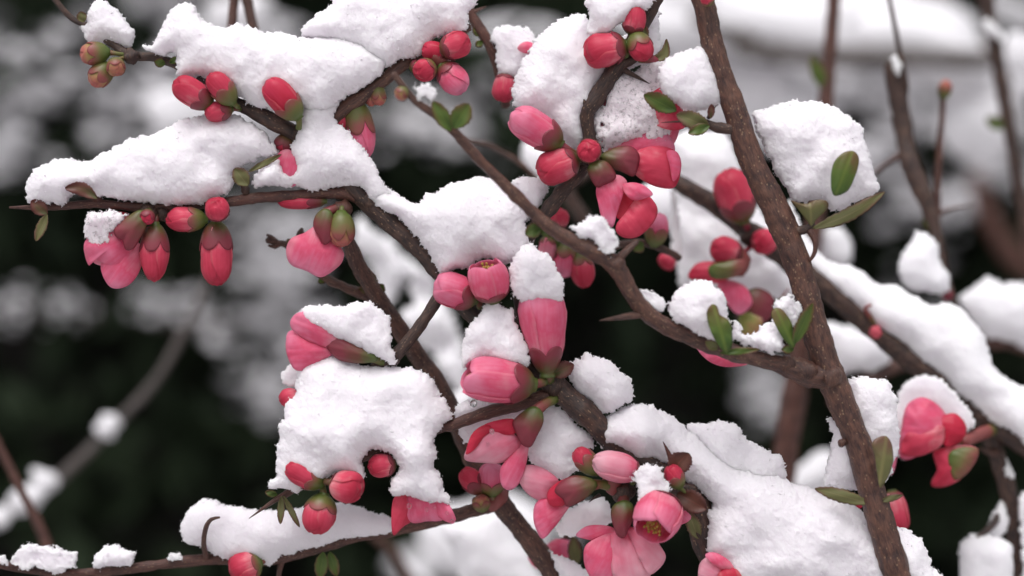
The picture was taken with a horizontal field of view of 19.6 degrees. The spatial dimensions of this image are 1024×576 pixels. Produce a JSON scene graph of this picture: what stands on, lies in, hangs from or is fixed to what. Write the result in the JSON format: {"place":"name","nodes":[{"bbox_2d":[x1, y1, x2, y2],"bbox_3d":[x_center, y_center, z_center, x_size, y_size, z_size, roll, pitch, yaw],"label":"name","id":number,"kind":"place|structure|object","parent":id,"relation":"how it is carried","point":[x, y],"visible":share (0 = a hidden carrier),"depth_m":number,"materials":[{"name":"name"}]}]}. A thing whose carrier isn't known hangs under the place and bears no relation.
{"place":"outdoors","nodes":[
{"label":"outdoors","id":0,"kind":"place"},
{"bbox_2d":[0,439,52,546],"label":"bare branch","id":1,"kind":"object","parent":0,"point":[35,518],"visible":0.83,"depth_m":1.47,"materials":[{"name":"red plant"}]},
{"bbox_2d":[6,279,209,515],"bbox_3d":[-0.239,0.063,1.698,0.138,0.152,0.007,0,0,0],"label":"bare branch","id":2,"kind":"object","parent":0,"point":[76,462],"visible":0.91,"depth_m":1.70,"materials":[{"name":"grey plant"}]},
{"bbox_2d":[6,483,49,513],"bbox_3d":[-0.276,0.120,1.688,0.025,0.019,0.012,0,0,14],"label":"snow lump","id":3,"kind":"object","parent":2,"relation":"attached to","point":[37,493],"visible":0.72,"depth_m":1.69,"materials":[{"name":"white"}]},
{"bbox_2d":[31,468,58,490],"bbox_3d":[-0.266,0.109,1.689,0.016,0.013,0.013,0,0,-39],"label":"snow lump","id":4,"kind":"object","parent":2,"relation":"attached to","point":[47,480],"visible":1,"depth_m":1.69,"materials":[{"name":"white"}]},
{"bbox_2d":[94,414,121,439],"bbox_3d":[-0.231,0.079,1.689,0.013,0.015,0.012,0,0,42],"label":"snow lump","id":5,"kind":"object","parent":2,"relation":"attached to","point":[107,426],"visible":1,"depth_m":1.69,"materials":[{"name":"white"}]},
{"bbox_2d":[241,0,258,29],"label":"bare branch","id":6,"kind":"object","parent":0,"point":[250,15],"visible":0.49,"depth_m":1.39,"materials":[{"name":"brown plant"}]},
{"bbox_2d":[9,0,741,575],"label":"quince branch","id":7,"kind":"object","parent":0,"point":[655,518],"visible":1,"depth_m":1.29,"materials":[{"name":"pink plant"}]},
{"bbox_2d":[83,208,128,245],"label":"snow clump","id":8,"kind":"object","parent":7,"relation":"on","point":[98,227],"visible":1,"depth_m":1.29,"materials":[{"name":"white"}]},
{"bbox_2d":[79,0,135,47],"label":"snow clump","id":9,"kind":"object","parent":7,"relation":"attached to","point":[106,20],"visible":1,"depth_m":1.30,"materials":[{"name":"white"}]},
{"bbox_2d":[25,114,278,207],"bbox_3d":[-0.158,-0.056,1.300,0.112,0.042,0.027,0,0,0],"label":"snow clump","id":10,"kind":"object","parent":7,"relation":"attached to","point":[197,160],"visible":1,"depth_m":1.29,"materials":[{"name":"white"}]},
{"bbox_2d":[141,2,387,111],"bbox_3d":[-0.108,-0.100,1.299,0.109,0.052,0.030,0,0,0],"label":"snow clump","id":11,"kind":"object","parent":7,"relation":"attached to","point":[321,73],"visible":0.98,"depth_m":1.29,"materials":[{"name":"white"}]},
{"bbox_2d":[0,228,558,575],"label":"quince branch","id":12,"kind":"object","parent":7,"relation":"attached to","point":[481,482],"visible":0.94,"depth_m":1.33,"materials":[{"name":"brown plant"}]},
{"bbox_2d":[8,542,77,574],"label":"snow clump","id":13,"kind":"object","parent":12,"relation":"on","point":[49,558],"visible":1,"depth_m":1.32,"materials":[{"name":"white"}]},
{"bbox_2d":[92,544,136,569],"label":"snow clump","id":14,"kind":"object","parent":12,"relation":"on","point":[113,555],"visible":1,"depth_m":1.32,"materials":[{"name":"white"}]},
{"bbox_2d":[179,498,391,566],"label":"snow clump","id":15,"kind":"object","parent":12,"relation":"attached to","point":[268,537],"visible":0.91,"depth_m":1.32,"materials":[{"name":"white"}]},
{"bbox_2d":[528,535,581,568],"bbox_3d":[0.024,0.115,1.357,0.033,0.028,0.010,0,0,0],"label":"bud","id":16,"kind":"object","parent":12,"relation":"attached to","point":[565,547],"visible":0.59,"depth_m":1.35,"materials":[{"name":"pink plant"}]},
{"bbox_2d":[548,549,588,575],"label":"snow clump","id":17,"kind":"object","parent":12,"relation":"attached to","point":[563,566],"visible":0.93,"depth_m":1.32,"materials":[{"name":"white"}]},
{"bbox_2d":[555,497,611,537],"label":"snow clump","id":18,"kind":"object","parent":12,"relation":"attached to","point":[574,520],"visible":0.88,"depth_m":1.31,"materials":[{"name":"white"}]},
{"bbox_2d":[251,100,389,200],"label":"snow clump","id":19,"kind":"object","parent":7,"relation":"attached to","point":[327,151],"visible":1,"depth_m":1.29,"materials":[{"name":"white"}]},
{"bbox_2d":[300,300,396,364],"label":"snow clump","id":20,"kind":"object","parent":7,"relation":"attached to","point":[365,326],"visible":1,"depth_m":1.29,"materials":[{"name":"white"}]},
{"bbox_2d":[267,355,453,504],"bbox_3d":[-0.066,0.061,1.296,0.082,0.067,0.037,0,0,0],"label":"snow clump","id":21,"kind":"object","parent":7,"relation":"attached to","point":[339,415],"visible":1,"depth_m":1.28,"materials":[{"name":"white"}]},
{"bbox_2d":[299,0,477,67],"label":"snow clump","id":22,"kind":"object","parent":7,"relation":"on","point":[390,32],"visible":1,"depth_m":1.29,"materials":[{"name":"white"}]},
{"bbox_2d":[373,175,528,272],"bbox_3d":[-0.027,-0.028,1.298,0.072,0.044,0.032,0,0,0],"label":"snow clump","id":23,"kind":"object","parent":7,"relation":"on","point":[466,223],"visible":0.95,"depth_m":1.29,"materials":[{"name":"white"}]},
{"bbox_2d":[454,399,523,443],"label":"snow clump","id":24,"kind":"object","parent":7,"relation":"attached to","point":[465,432],"visible":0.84,"depth_m":1.30,"materials":[{"name":"white"}]},
{"bbox_2d":[459,302,530,367],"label":"snow clump","id":25,"kind":"object","parent":7,"relation":"on","point":[492,330],"visible":1,"depth_m":1.28,"materials":[{"name":"white"}]},
{"bbox_2d":[508,240,565,302],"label":"snow clump","id":26,"kind":"object","parent":7,"relation":"attached to","point":[533,273],"visible":1,"depth_m":1.28,"materials":[{"name":"white"}]},
{"bbox_2d":[528,405,595,479],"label":"snow clump","id":27,"kind":"object","parent":7,"relation":"attached to","point":[562,436],"visible":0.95,"depth_m":1.30,"materials":[{"name":"white"}]},
{"bbox_2d":[508,0,684,339],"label":"quince branch","id":28,"kind":"object","parent":7,"relation":"attached to","point":[566,168],"visible":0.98,"depth_m":1.29,"materials":[{"name":"pink plant"}]},
{"bbox_2d":[511,175,549,222],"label":"snow clump","id":29,"kind":"object","parent":28,"relation":"attached to","point":[534,190],"visible":0.66,"depth_m":1.30,"materials":[{"name":"white"}]},
{"bbox_2d":[522,142,543,175],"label":"snow clump","id":30,"kind":"object","parent":28,"relation":"attached to","point":[530,155],"visible":0.28,"depth_m":1.50,"materials":[{"name":"white"}]},
{"bbox_2d":[511,10,661,149],"bbox_3d":[0.033,-0.091,1.311,0.068,0.065,0.034,0,0,0],"label":"snow clump","id":31,"kind":"object","parent":28,"relation":"attached to","point":[556,77],"visible":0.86,"depth_m":1.30,"materials":[{"name":"white"}]},
{"bbox_2d":[584,0,655,35],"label":"snow clump","id":32,"kind":"object","parent":28,"relation":"attached to","point":[607,16],"visible":1,"depth_m":1.29,"materials":[{"name":"white"}]},
{"bbox_2d":[594,61,669,151],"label":"snow clump","id":33,"kind":"object","parent":28,"relation":"attached to","point":[627,112],"visible":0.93,"depth_m":1.30,"materials":[{"name":"white"}]},
{"bbox_2d":[568,352,634,413],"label":"snow clump","id":34,"kind":"object","parent":7,"relation":"on","point":[604,385],"visible":1,"depth_m":1.30,"materials":[{"name":"white"}]},
{"bbox_2d":[391,0,910,575],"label":"bare branch","id":35,"kind":"object","parent":7,"relation":"attached to","point":[869,458],"visible":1,"depth_m":1.28,"materials":[{"name":"brown plant"}]},
{"bbox_2d":[412,83,437,101],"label":"snow clump","id":36,"kind":"object","parent":35,"relation":"on","point":[428,92],"visible":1,"depth_m":1.25,"materials":[{"name":"white"}]},
{"bbox_2d":[569,214,618,254],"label":"snow clump","id":37,"kind":"object","parent":35,"relation":"on","point":[598,230],"visible":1,"depth_m":1.26,"materials":[{"name":"white"}]},
{"bbox_2d":[639,289,668,311],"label":"snow clump","id":38,"kind":"object","parent":35,"relation":"on","point":[655,301],"visible":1,"depth_m":1.27,"materials":[{"name":"white"}]},
{"bbox_2d":[657,46,719,111],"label":"snow clump","id":39,"kind":"object","parent":35,"relation":"on","point":[687,79],"visible":1,"depth_m":1.28,"materials":[{"name":"white"}]},
{"bbox_2d":[668,278,730,341],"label":"snow clump","id":40,"kind":"object","parent":35,"relation":"attached to","point":[691,302],"visible":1,"depth_m":1.26,"materials":[{"name":"white"}]},
{"bbox_2d":[731,293,802,354],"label":"snow clump","id":41,"kind":"object","parent":35,"relation":"attached to","point":[767,338],"visible":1,"depth_m":1.27,"materials":[{"name":"white"}]},
{"bbox_2d":[751,98,879,211],"bbox_3d":[0.133,-0.058,1.291,0.056,0.050,0.031,0,0,0],"label":"snow clump","id":42,"kind":"object","parent":35,"relation":"attached to","point":[806,144],"visible":0.96,"depth_m":1.28,"materials":[{"name":"white"}]},
{"bbox_2d":[823,375,900,490],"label":"snow clump","id":43,"kind":"object","parent":35,"relation":"attached to","point":[876,400],"visible":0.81,"depth_m":1.29,"materials":[{"name":"white"}]},
{"bbox_2d":[629,462,672,502],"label":"snow clump","id":44,"kind":"object","parent":7,"relation":"on","point":[648,478],"visible":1,"depth_m":1.28,"materials":[{"name":"white"}]},
{"bbox_2d":[686,419,787,479],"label":"snow clump","id":45,"kind":"object","parent":7,"relation":"attached to","point":[727,443],"visible":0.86,"depth_m":1.30,"materials":[{"name":"white"}]},
{"bbox_2d":[597,403,942,575],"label":"snow clump","id":46,"kind":"object","parent":7,"relation":"attached to","point":[764,525],"visible":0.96,"depth_m":1.29,"materials":[{"name":"white"}]},
{"bbox_2d":[354,216,406,302],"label":"snow clump","id":47,"kind":"object","parent":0,"point":[387,264],"visible":0.88,"depth_m":1.60,"materials":[{"name":"white"}]},
{"bbox_2d":[374,538,412,575],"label":"bare branch","id":48,"kind":"object","parent":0,"point":[387,546],"visible":0.72,"depth_m":1.65,"materials":[{"name":"brown plant"}]},
{"bbox_2d":[400,253,466,391],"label":"snow clump","id":49,"kind":"object","parent":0,"point":[440,338],"visible":0.77,"depth_m":1.57,"materials":[{"name":"white"}]},
{"bbox_2d":[439,512,541,575],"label":"snow clump","id":50,"kind":"object","parent":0,"point":[486,545],"visible":0.85,"depth_m":1.50,"materials":[{"name":"white"}]},
{"bbox_2d":[468,6,533,108],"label":"quince branch","id":51,"kind":"object","parent":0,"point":[501,87],"visible":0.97,"depth_m":1.33,"materials":[{"name":"red plant"}]},
{"bbox_2d":[490,25,536,76],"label":"snow clump","id":52,"kind":"object","parent":51,"relation":"on","point":[507,40],"visible":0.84,"depth_m":1.32,"materials":[{"name":"white"}]},
{"bbox_2d":[564,173,589,222],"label":"bare branch","id":53,"kind":"object","parent":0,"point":[576,207],"visible":0.27,"depth_m":1.51,"materials":[{"name":"brown plant"}]},
{"bbox_2d":[645,183,676,230],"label":"snow clump","id":54,"kind":"object","parent":53,"relation":"attached to","point":[660,197],"visible":0.17,"depth_m":1.48,"materials":[{"name":"white"}]},
{"bbox_2d":[725,81,841,149],"bbox_3d":[0.175,-0.114,1.971,0.089,0.050,0.046,0,0,0],"label":"snow heap","id":55,"kind":"object","parent":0,"point":[800,91],"visible":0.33,"depth_m":1.96,"materials":[{"name":"white"}]},
{"bbox_2d":[664,54,796,128],"bbox_3d":[0.124,-0.133,1.970,0.132,0.056,0.043,0,0,0],"label":"snow heap","id":56,"kind":"object","parent":55,"relation":"on","point":[756,83],"visible":0.2,"depth_m":1.95,"materials":[{"name":"white"}]},
{"bbox_2d":[773,0,840,483],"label":"bare branch","id":57,"kind":"object","parent":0,"point":[792,409],"visible":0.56,"depth_m":1.52,"materials":[{"name":"brown plant"}]},
{"bbox_2d":[821,226,851,264],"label":"snow clump","id":58,"kind":"object","parent":57,"relation":"attached to","point":[836,246],"visible":0.86,"depth_m":1.53,"materials":[{"name":"white"}]},
{"bbox_2d":[795,450,832,488],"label":"snow heap","id":59,"kind":"object","parent":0,"point":[810,471],"visible":0.53,"depth_m":1.62,"materials":[{"name":"white"}]},
{"bbox_2d":[657,167,1023,575],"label":"quince branch","id":60,"kind":"object","parent":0,"point":[928,425],"visible":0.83,"depth_m":1.37,"materials":[{"name":"pink plant"}]},
{"bbox_2d":[468,139,536,177],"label":"bare branch","id":61,"kind":"object","parent":60,"relation":"attached to","point":[521,164],"visible":0.68,"depth_m":1.42,"materials":[{"name":"brown plant"}]},
{"bbox_2d":[538,208,681,287],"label":"quince branch","id":62,"kind":"object","parent":60,"relation":"attached to","point":[578,268],"visible":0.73,"depth_m":1.34,"materials":[{"name":"pink plant"}]},
{"bbox_2d":[668,189,682,264],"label":"snow clump","id":63,"kind":"object","parent":60,"relation":"attached to","point":[674,225],"visible":0.88,"depth_m":1.40,"materials":[{"name":"white"}]},
{"bbox_2d":[670,131,791,299],"bbox_3d":[0.108,-0.035,1.431,0.064,0.083,0.033,0,0,0],"label":"snow clump","id":64,"kind":"object","parent":60,"relation":"attached to","point":[706,158],"visible":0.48,"depth_m":1.42,"materials":[{"name":"white"}]},
{"bbox_2d":[788,200,1023,444],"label":"snow clump","id":65,"kind":"object","parent":60,"relation":"attached to","point":[948,340],"visible":0.91,"depth_m":1.39,"materials":[{"name":"white"}]},
{"bbox_2d":[896,374,974,459],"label":"snow clump","id":66,"kind":"object","parent":60,"relation":"attached to","point":[942,395],"visible":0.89,"depth_m":1.37,"materials":[{"name":"white"}]},
{"bbox_2d":[958,533,1013,575],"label":"snow clump","id":67,"kind":"object","parent":60,"relation":"attached to","point":[987,555],"visible":1,"depth_m":1.39,"materials":[{"name":"white"}]},
{"bbox_2d":[988,500,1008,536],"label":"snow clump","id":68,"kind":"object","parent":60,"relation":"attached to","point":[999,529],"visible":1,"depth_m":1.40,"materials":[{"name":"white"}]},
{"bbox_2d":[1018,491,1023,575],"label":"snow clump","id":69,"kind":"object","parent":60,"relation":"attached to","point":[1021,511],"visible":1,"depth_m":1.39,"materials":[{"name":"white"}]},
{"bbox_2d":[874,0,958,306],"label":"bare branch","id":70,"kind":"object","parent":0,"point":[907,156],"visible":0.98,"depth_m":1.44,"materials":[{"name":"brown plant"}]},
{"bbox_2d":[898,230,949,295],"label":"snow clump","id":71,"kind":"object","parent":70,"relation":"hanging from","point":[921,268],"visible":1,"depth_m":1.42,"materials":[{"name":"white"}]},
{"bbox_2d":[922,80,972,230],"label":"bare branch","id":72,"kind":"object","parent":70,"relation":"attached to","point":[944,89],"visible":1,"depth_m":1.45,"materials":[{"name":"brown plant"}]},
{"bbox_2d":[860,337,1023,379],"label":"bare branch","id":73,"kind":"object","parent":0,"point":[891,368],"visible":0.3,"depth_m":1.50,"materials":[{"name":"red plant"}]},
{"bbox_2d":[827,322,889,373],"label":"snow clump","id":74,"kind":"object","parent":73,"relation":"on","point":[856,350],"visible":0.59,"depth_m":1.48,"materials":[{"name":"white"}]},
{"bbox_2d":[959,276,1023,347],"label":"snow clump","id":75,"kind":"object","parent":73,"relation":"on","point":[992,308],"visible":0.99,"depth_m":1.49,"materials":[{"name":"white"}]},
{"bbox_2d":[967,172,1023,277],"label":"bare branch","id":76,"kind":"object","parent":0,"point":[1008,250],"visible":1,"depth_m":2.07,"materials":[{"name":"brown plant"}]},
{"bbox_2d":[977,0,1023,252],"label":"bare branch","id":77,"kind":"object","parent":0,"point":[1005,121],"visible":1,"depth_m":1.55,"materials":[{"name":"brown plant"}]},
{"bbox_2d":[1003,32,1023,96],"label":"snow heap","id":78,"kind":"object","parent":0,"point":[1013,45],"visible":1,"depth_m":1.72,"materials":[{"name":"white"}]},
{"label":"ground","id":79,"kind":"structure","parent":0,"visible":0},
{"bbox_2d":[0,0,528,575],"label":"evergreen shrub","id":80,"kind":"object","parent":79,"relation":"on","point":[164,460],"visible":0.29,"depth_m":2.36,"materials":[{"name":"green plant"}]},
{"bbox_2d":[0,280,227,330],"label":"snow dusting","id":81,"kind":"object","parent":80,"relation":"on","point":[139,291],"visible":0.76,"depth_m":2.25,"materials":[{"name":"white"}]},
{"bbox_2d":[0,301,236,329],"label":"bare branch","id":82,"kind":"object","parent":80,"relation":"attached to","point":[94,314],"visible":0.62,"depth_m":2.29,"materials":[{"name":"grey plant"}]},
{"bbox_2d":[0,0,302,179],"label":"snow dusting","id":83,"kind":"object","parent":80,"relation":"on","point":[40,89],"visible":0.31,"depth_m":2.26,"materials":[{"name":"white"}]},
{"bbox_2d":[136,0,172,20],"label":"snow heap","id":84,"kind":"object","parent":80,"relation":"on","point":[160,10],"visible":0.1,"depth_m":2.39,"materials":[{"name":"white"}]},
{"bbox_2d":[143,87,274,130],"bbox_3d":[-0.199,-0.115,1.958,0.089,0.050,0.036,0,0,0],"label":"snow heap","id":85,"kind":"object","parent":80,"relation":"on","point":[163,108],"visible":0.1,"depth_m":1.94,"materials":[{"name":"white"}]},
{"bbox_2d":[205,0,269,27],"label":"snow heap","id":86,"kind":"object","parent":80,"relation":"on","point":[216,12],"visible":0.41,"depth_m":1.90,"materials":[{"name":"white"}]},
{"bbox_2d":[232,377,284,426],"bbox_3d":[-0.204,0.090,2.384,0.047,0.041,0.197,0,0,-6],"label":"snow dusting","id":87,"kind":"object","parent":80,"relation":"on","point":[271,412],"visible":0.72,"depth_m":2.33,"materials":[{"name":"white"}]},
{"bbox_2d":[198,206,337,405],"bbox_3d":[-0.191,0.013,2.358,0.126,0.167,0.243,0,0,0],"label":"snow dusting","id":88,"kind":"object","parent":80,"relation":"on","point":[259,389],"visible":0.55,"depth_m":2.29,"materials":[{"name":"white"}]},
{"bbox_2d":[232,211,303,307],"bbox_3d":[-0.196,-0.023,2.378,0.053,0.078,0.035,0,0,25],"label":"snow heap","id":89,"kind":"object","parent":80,"relation":"on","point":[286,285],"visible":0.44,"depth_m":2.37,"materials":[{"name":"white"}]},
{"bbox_2d":[237,298,300,376],"bbox_3d":[-0.198,0.042,2.448,0.062,0.080,0.032,0,0,0],"label":"snow heap","id":90,"kind":"object","parent":80,"relation":"on","point":[286,317],"visible":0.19,"depth_m":2.44,"materials":[{"name":"white"}]},
{"bbox_2d":[387,551,444,575],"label":"snow heap","id":91,"kind":"object","parent":80,"relation":"on","point":[422,563],"visible":0.8,"depth_m":2.35,"materials":[{"name":"white"}]},
{"bbox_2d":[368,107,490,139],"bbox_3d":[-0.075,-0.135,2.422,0.118,0.027,0.042,0,0,0],"label":"snow heap","id":92,"kind":"object","parent":80,"relation":"on","point":[397,125],"visible":0.45,"depth_m":2.41,"materials":[{"name":"white"}]},
{"bbox_2d":[418,493,546,575],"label":"snow heap","id":93,"kind":"object","parent":80,"relation":"on","point":[434,543],"visible":0.21,"depth_m":1.80,"materials":[{"name":"white"}]},
{"bbox_2d":[458,74,513,110],"bbox_3d":[-0.017,-0.165,2.471,0.061,0.069,0.037,0,0,0],"label":"snow heap","id":94,"kind":"object","parent":80,"relation":"on","point":[473,95],"visible":0.13,"depth_m":2.46,"materials":[{"name":"white"}]},
{"bbox_2d":[335,0,1023,575],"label":"evergreen shrub","id":95,"kind":"object","parent":79,"relation":"on","point":[681,382],"visible":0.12,"depth_m":2.48,"materials":[{"name":"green plant"}]},
{"bbox_2d":[378,67,516,168],"bbox_3d":[-0.043,-0.139,2.403,0.143,0.083,0.244,0,0,0],"label":"snow dusting","id":96,"kind":"object","parent":95,"relation":"on","point":[451,145],"visible":0.48,"depth_m":2.37,"materials":[{"name":"white"}]},
{"bbox_2d":[467,19,549,41],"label":"snow heap","id":97,"kind":"object","parent":95,"relation":"on","point":[536,29],"visible":0.19,"depth_m":2.41,"materials":[{"name":"white"}]},
{"bbox_2d":[736,364,783,428],"bbox_3d":[0.205,0.089,2.405,0.047,0.062,0.237,0,0,5],"label":"snow dusting","id":98,"kind":"object","parent":95,"relation":"on","point":[762,393],"visible":0.63,"depth_m":2.37,"materials":[{"name":"white"}]},
{"bbox_2d":[848,87,882,121],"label":"snow heap","id":99,"kind":"object","parent":95,"relation":"on","point":[864,111],"visible":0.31,"depth_m":2.48,"materials":[{"name":"white"}]},
{"bbox_2d":[771,0,1023,575],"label":"evergreen shrub","id":100,"kind":"object","parent":79,"relation":"on","point":[958,525],"visible":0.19,"depth_m":2.43,"materials":[{"name":"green plant"}]},
{"bbox_2d":[657,20,1023,227],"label":"snow dusting","id":101,"kind":"object","parent":100,"relation":"on","point":[881,147],"visible":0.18,"depth_m":2.29,"materials":[{"name":"white"}]},
{"bbox_2d":[868,159,962,282],"bbox_3d":[0.319,-0.046,2.428,0.116,0.162,0.240,0,0,6],"label":"snow dusting","id":102,"kind":"object","parent":100,"relation":"on","point":[887,223],"visible":0.18,"depth_m":2.37,"materials":[{"name":"white"}]},
{"bbox_2d":[979,0,1023,33],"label":"snow heap","id":103,"kind":"object","parent":100,"relation":"on","point":[1010,13],"visible":0.77,"depth_m":2.37,"materials":[{"name":"white"}]},
{"bbox_2d":[936,89,1014,166],"bbox_3d":[0.307,-0.109,1.954,0.051,0.057,0.028,0,0,0],"label":"snow heap","id":104,"kind":"object","parent":79,"relation":"on","point":[971,136],"visible":0.81,"depth_m":1.95,"materials":[{"name":"white"}]},
{"bbox_2d":[908,69,1023,106],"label":"snow heap","id":105,"kind":"object","parent":104,"relation":"on","point":[1017,100],"visible":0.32,"depth_m":1.95,"materials":[{"name":"white"}]},
{"bbox_2d":[842,0,990,93],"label":"snow heap","id":106,"kind":"object","parent":105,"relation":"on","point":[932,24],"visible":0.51,"depth_m":1.93,"materials":[{"name":"white"}]},
{"bbox_2d":[615,0,868,70],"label":"snow heap","id":107,"kind":"object","parent":106,"relation":"on","point":[800,23],"visible":0.53,"depth_m":1.91,"materials":[{"name":"white"}]},
{"bbox_2d":[689,10,1013,88],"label":"snow","id":108,"kind":"structure","parent":107,"relation":"attached to","point":[747,45],"depth_m":1.90,"materials":[{"name":"snow"}]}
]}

